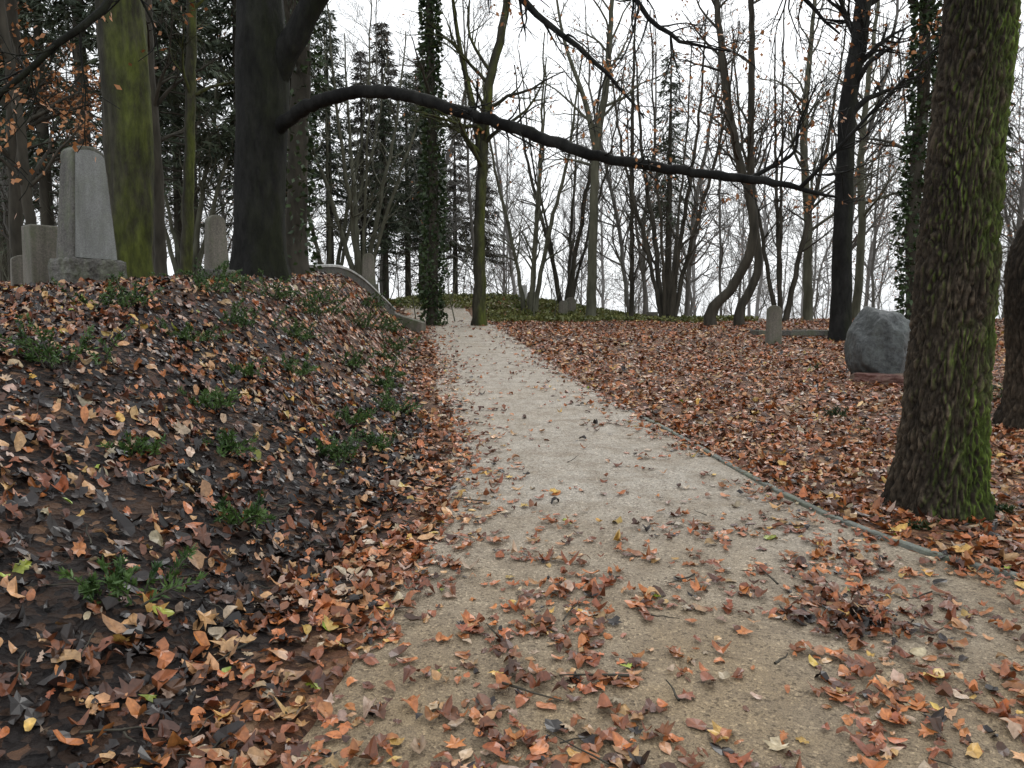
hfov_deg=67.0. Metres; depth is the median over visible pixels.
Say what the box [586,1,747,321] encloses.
hazel tree
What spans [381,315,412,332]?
yew shrub
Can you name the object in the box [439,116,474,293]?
spruce tree
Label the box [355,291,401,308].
yew shrub
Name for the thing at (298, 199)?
lime tree
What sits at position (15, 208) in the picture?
lime tree
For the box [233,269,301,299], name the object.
ground plant
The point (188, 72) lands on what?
lime tree
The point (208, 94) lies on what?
spruce tree
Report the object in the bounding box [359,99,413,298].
spruce tree
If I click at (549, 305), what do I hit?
ground ivy
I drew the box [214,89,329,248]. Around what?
spruce tree
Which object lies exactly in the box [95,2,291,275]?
hazel tree
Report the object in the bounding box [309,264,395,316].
stone retaining wall
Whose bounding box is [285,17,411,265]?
hazel tree
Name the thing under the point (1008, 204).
woodland trees
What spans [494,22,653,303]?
hazel tree
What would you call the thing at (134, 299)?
ivy
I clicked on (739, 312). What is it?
birch tree
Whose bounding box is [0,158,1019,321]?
undergrowth saplings
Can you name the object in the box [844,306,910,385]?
memorial boulder
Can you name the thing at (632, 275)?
larch tree
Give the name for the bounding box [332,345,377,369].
yew shrub
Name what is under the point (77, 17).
spruce tree
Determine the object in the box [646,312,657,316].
gravestone
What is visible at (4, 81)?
spruce tree
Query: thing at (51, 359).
yew shrub
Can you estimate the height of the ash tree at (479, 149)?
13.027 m
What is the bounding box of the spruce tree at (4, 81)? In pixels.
[0,0,73,258]
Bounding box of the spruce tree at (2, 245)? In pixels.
[0,113,53,281]
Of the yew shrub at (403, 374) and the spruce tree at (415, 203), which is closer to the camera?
the yew shrub at (403, 374)
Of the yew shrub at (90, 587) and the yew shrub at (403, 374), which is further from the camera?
the yew shrub at (403, 374)
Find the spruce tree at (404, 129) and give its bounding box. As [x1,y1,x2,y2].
[376,71,422,296]
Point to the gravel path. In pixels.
(797, 710)
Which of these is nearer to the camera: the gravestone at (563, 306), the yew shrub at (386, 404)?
the yew shrub at (386, 404)
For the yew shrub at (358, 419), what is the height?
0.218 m
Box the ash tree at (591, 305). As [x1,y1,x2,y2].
[525,0,673,317]
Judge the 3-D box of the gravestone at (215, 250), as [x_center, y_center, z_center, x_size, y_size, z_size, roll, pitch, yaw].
[-4.050,-1.797,10.590,0.299,1.020,0.420,4,6,42]
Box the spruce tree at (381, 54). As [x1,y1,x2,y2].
[344,22,416,294]
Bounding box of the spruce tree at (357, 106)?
[333,50,393,268]
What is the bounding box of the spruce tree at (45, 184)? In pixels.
[0,0,103,225]
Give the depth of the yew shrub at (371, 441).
6.67 m
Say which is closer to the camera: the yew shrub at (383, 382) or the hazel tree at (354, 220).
the yew shrub at (383, 382)
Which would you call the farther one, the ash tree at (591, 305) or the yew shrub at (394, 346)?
the ash tree at (591, 305)
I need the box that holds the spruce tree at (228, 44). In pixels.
[162,0,287,235]
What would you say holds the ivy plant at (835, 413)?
on the ground
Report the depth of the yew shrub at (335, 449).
5.98 m
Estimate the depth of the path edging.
4.92 m
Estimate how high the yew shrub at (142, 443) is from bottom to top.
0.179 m
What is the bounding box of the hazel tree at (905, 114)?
[862,13,1023,253]
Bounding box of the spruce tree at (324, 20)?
[307,7,363,263]
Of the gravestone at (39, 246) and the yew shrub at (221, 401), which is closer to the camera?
the yew shrub at (221, 401)
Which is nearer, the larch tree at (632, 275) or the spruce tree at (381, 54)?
the larch tree at (632, 275)
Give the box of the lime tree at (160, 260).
[70,0,222,277]
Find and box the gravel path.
[277,298,1023,767]
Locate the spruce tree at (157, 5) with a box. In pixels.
[54,0,234,266]
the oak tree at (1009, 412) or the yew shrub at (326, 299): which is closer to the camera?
the oak tree at (1009, 412)
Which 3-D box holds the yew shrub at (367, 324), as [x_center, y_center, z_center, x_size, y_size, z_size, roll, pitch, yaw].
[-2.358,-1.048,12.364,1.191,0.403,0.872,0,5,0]
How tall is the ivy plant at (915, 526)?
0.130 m
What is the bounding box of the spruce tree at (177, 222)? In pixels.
[157,15,233,265]
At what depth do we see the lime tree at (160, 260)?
17.57 m
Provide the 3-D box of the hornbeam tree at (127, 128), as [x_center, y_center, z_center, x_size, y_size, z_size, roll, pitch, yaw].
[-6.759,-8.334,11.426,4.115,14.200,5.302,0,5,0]
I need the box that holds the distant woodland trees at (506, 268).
[24,28,1023,318]
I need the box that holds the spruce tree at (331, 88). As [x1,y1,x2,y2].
[284,0,339,199]
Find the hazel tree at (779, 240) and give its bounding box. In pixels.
[705,0,890,320]
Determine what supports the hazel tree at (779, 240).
on the ground
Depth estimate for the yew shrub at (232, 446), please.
5.23 m
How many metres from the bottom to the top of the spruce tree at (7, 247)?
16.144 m
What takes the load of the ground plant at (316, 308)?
on the ground
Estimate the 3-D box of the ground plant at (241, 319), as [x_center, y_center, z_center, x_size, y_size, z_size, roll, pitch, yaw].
[-2.746,-0.753,8.350,0.990,0.371,0.714,2,5,21]
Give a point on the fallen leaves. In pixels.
(858, 623)
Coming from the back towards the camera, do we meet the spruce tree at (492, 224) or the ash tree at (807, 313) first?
the spruce tree at (492, 224)
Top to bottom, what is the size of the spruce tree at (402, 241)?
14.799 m
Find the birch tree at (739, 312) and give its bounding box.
[693,0,805,325]
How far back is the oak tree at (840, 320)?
16.59 m
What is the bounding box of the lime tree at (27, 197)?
[0,0,101,224]
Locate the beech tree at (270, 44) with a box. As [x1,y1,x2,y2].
[0,0,941,282]
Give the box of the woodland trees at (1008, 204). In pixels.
[0,0,1023,317]
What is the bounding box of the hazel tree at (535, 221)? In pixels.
[457,24,614,312]
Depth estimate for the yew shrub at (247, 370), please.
6.88 m
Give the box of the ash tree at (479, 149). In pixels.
[387,0,578,325]
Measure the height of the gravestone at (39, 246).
1.000 m
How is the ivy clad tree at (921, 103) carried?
on the ground
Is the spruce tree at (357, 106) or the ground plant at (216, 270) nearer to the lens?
the ground plant at (216, 270)
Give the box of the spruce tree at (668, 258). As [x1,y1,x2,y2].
[634,46,694,314]
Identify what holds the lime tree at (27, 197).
on the ground
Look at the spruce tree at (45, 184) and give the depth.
26.24 m
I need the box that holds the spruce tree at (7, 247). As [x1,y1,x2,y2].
[0,32,58,279]
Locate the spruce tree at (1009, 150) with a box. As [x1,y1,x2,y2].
[1006,96,1020,191]
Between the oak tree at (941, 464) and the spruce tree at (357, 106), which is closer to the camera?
the oak tree at (941, 464)
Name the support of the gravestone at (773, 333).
on the ground
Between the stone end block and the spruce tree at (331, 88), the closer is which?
the stone end block
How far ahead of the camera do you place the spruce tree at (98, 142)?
36.66 m
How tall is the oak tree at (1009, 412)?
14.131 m
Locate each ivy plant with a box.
[823,405,850,416]
[907,517,938,529]
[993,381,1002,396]
[994,502,1015,513]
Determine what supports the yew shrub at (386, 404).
on the ground
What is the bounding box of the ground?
[0,275,1023,767]
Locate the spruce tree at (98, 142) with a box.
[91,38,182,232]
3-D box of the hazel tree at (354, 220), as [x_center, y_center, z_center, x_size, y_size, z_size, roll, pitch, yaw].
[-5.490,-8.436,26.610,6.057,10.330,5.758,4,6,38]
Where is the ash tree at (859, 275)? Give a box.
[813,0,918,318]
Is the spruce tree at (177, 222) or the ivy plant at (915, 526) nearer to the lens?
the ivy plant at (915, 526)
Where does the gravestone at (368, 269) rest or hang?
on the ground
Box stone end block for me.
[395,312,425,331]
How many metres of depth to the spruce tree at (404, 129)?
35.23 m
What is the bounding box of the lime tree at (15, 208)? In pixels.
[0,0,101,256]
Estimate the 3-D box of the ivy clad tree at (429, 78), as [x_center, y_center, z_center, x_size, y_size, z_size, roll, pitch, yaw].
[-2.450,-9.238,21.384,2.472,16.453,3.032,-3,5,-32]
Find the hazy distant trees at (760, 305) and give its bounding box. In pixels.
[376,259,1004,318]
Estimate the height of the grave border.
0.123 m
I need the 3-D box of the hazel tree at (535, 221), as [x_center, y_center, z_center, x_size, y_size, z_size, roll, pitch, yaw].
[0.682,-7.366,26.274,4.499,10.328,4.637,4,6,39]
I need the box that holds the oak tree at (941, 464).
[880,0,1021,523]
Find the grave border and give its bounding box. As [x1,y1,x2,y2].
[745,329,828,335]
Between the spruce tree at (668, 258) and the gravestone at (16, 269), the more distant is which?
the spruce tree at (668, 258)
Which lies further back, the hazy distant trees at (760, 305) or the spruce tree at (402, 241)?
the hazy distant trees at (760, 305)
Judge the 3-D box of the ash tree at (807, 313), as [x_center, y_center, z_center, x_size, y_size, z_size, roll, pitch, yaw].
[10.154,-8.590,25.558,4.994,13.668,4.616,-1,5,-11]
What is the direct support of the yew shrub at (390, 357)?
on the ground
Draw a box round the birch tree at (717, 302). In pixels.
[668,0,790,325]
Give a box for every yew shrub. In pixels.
[0,312,135,368]
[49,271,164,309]
[54,542,207,606]
[97,431,166,456]
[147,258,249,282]
[154,317,234,343]
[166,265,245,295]
[177,385,241,410]
[200,427,257,457]
[211,487,276,528]
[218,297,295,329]
[227,355,267,379]
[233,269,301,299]
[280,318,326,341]
[281,352,321,377]
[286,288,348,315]
[308,281,349,304]
[314,428,364,466]
[322,404,376,424]
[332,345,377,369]
[338,307,402,329]
[348,428,400,453]
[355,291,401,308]
[368,341,420,362]
[368,359,406,377]
[369,371,404,390]
[372,384,422,416]
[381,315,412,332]
[381,330,420,350]
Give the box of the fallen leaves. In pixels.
[0,271,1023,767]
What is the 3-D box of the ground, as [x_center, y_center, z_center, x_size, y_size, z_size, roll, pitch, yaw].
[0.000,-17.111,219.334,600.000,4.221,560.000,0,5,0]
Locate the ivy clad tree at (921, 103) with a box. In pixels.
[854,0,942,319]
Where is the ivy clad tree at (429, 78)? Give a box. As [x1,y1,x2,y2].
[396,0,451,325]
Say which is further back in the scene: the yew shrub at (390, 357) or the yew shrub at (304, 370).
the yew shrub at (390, 357)
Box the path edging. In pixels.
[625,408,1023,578]
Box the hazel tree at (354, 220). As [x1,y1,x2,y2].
[308,0,459,275]
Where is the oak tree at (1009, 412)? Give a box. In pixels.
[992,220,1023,430]
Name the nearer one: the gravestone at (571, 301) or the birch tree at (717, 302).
the birch tree at (717, 302)
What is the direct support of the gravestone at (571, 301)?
on the ground
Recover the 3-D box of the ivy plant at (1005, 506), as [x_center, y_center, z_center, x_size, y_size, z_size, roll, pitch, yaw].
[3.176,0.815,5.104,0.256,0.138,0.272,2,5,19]
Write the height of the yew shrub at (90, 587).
0.262 m
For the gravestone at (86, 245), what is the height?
1.923 m
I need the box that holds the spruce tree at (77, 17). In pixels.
[0,0,101,175]
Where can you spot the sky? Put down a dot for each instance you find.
(664, 7)
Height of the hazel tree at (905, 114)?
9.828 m
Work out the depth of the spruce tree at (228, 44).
23.82 m
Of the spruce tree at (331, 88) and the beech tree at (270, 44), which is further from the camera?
the spruce tree at (331, 88)
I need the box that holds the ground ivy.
[387,291,760,322]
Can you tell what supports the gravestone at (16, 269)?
on the ground
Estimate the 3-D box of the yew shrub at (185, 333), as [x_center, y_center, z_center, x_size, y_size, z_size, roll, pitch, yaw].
[-2.933,-0.491,7.166,0.734,0.288,0.554,-2,5,-22]
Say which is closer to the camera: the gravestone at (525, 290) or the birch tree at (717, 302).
the birch tree at (717, 302)
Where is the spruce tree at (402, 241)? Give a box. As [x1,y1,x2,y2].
[388,59,457,289]
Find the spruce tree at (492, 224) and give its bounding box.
[457,150,506,288]
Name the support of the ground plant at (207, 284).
on the ground
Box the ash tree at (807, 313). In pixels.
[737,0,906,320]
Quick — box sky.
[0,0,1023,318]
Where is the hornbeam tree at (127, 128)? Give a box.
[95,0,153,277]
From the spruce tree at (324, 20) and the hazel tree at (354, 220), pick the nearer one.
the hazel tree at (354, 220)
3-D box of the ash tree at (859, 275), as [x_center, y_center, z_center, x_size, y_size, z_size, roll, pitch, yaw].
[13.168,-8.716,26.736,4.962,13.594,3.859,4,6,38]
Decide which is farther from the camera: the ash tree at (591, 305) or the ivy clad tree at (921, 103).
the ash tree at (591, 305)
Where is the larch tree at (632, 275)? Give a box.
[612,1,644,316]
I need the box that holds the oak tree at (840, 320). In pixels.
[805,0,924,341]
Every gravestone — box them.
[10,255,23,285]
[21,224,57,284]
[47,145,127,283]
[199,215,235,279]
[362,253,378,291]
[518,285,526,300]
[559,300,567,313]
[565,297,575,312]
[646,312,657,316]
[765,305,781,344]
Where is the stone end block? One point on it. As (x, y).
(416, 325)
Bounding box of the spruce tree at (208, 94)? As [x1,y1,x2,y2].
[155,0,233,253]
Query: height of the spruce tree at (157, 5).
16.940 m
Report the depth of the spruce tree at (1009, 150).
21.07 m
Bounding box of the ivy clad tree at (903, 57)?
[893,18,941,120]
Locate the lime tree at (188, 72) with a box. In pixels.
[163,0,234,275]
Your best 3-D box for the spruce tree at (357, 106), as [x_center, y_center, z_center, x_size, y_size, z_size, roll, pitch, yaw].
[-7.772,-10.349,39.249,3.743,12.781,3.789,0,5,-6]
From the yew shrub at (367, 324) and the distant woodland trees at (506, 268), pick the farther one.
the distant woodland trees at (506, 268)
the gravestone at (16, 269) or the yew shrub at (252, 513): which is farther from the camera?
the gravestone at (16, 269)
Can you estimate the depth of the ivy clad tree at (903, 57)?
21.02 m
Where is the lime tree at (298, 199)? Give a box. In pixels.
[283,0,327,275]
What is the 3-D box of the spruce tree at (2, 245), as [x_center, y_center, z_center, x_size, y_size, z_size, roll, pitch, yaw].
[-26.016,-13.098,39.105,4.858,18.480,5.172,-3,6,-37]
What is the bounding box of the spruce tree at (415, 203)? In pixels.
[393,75,459,286]

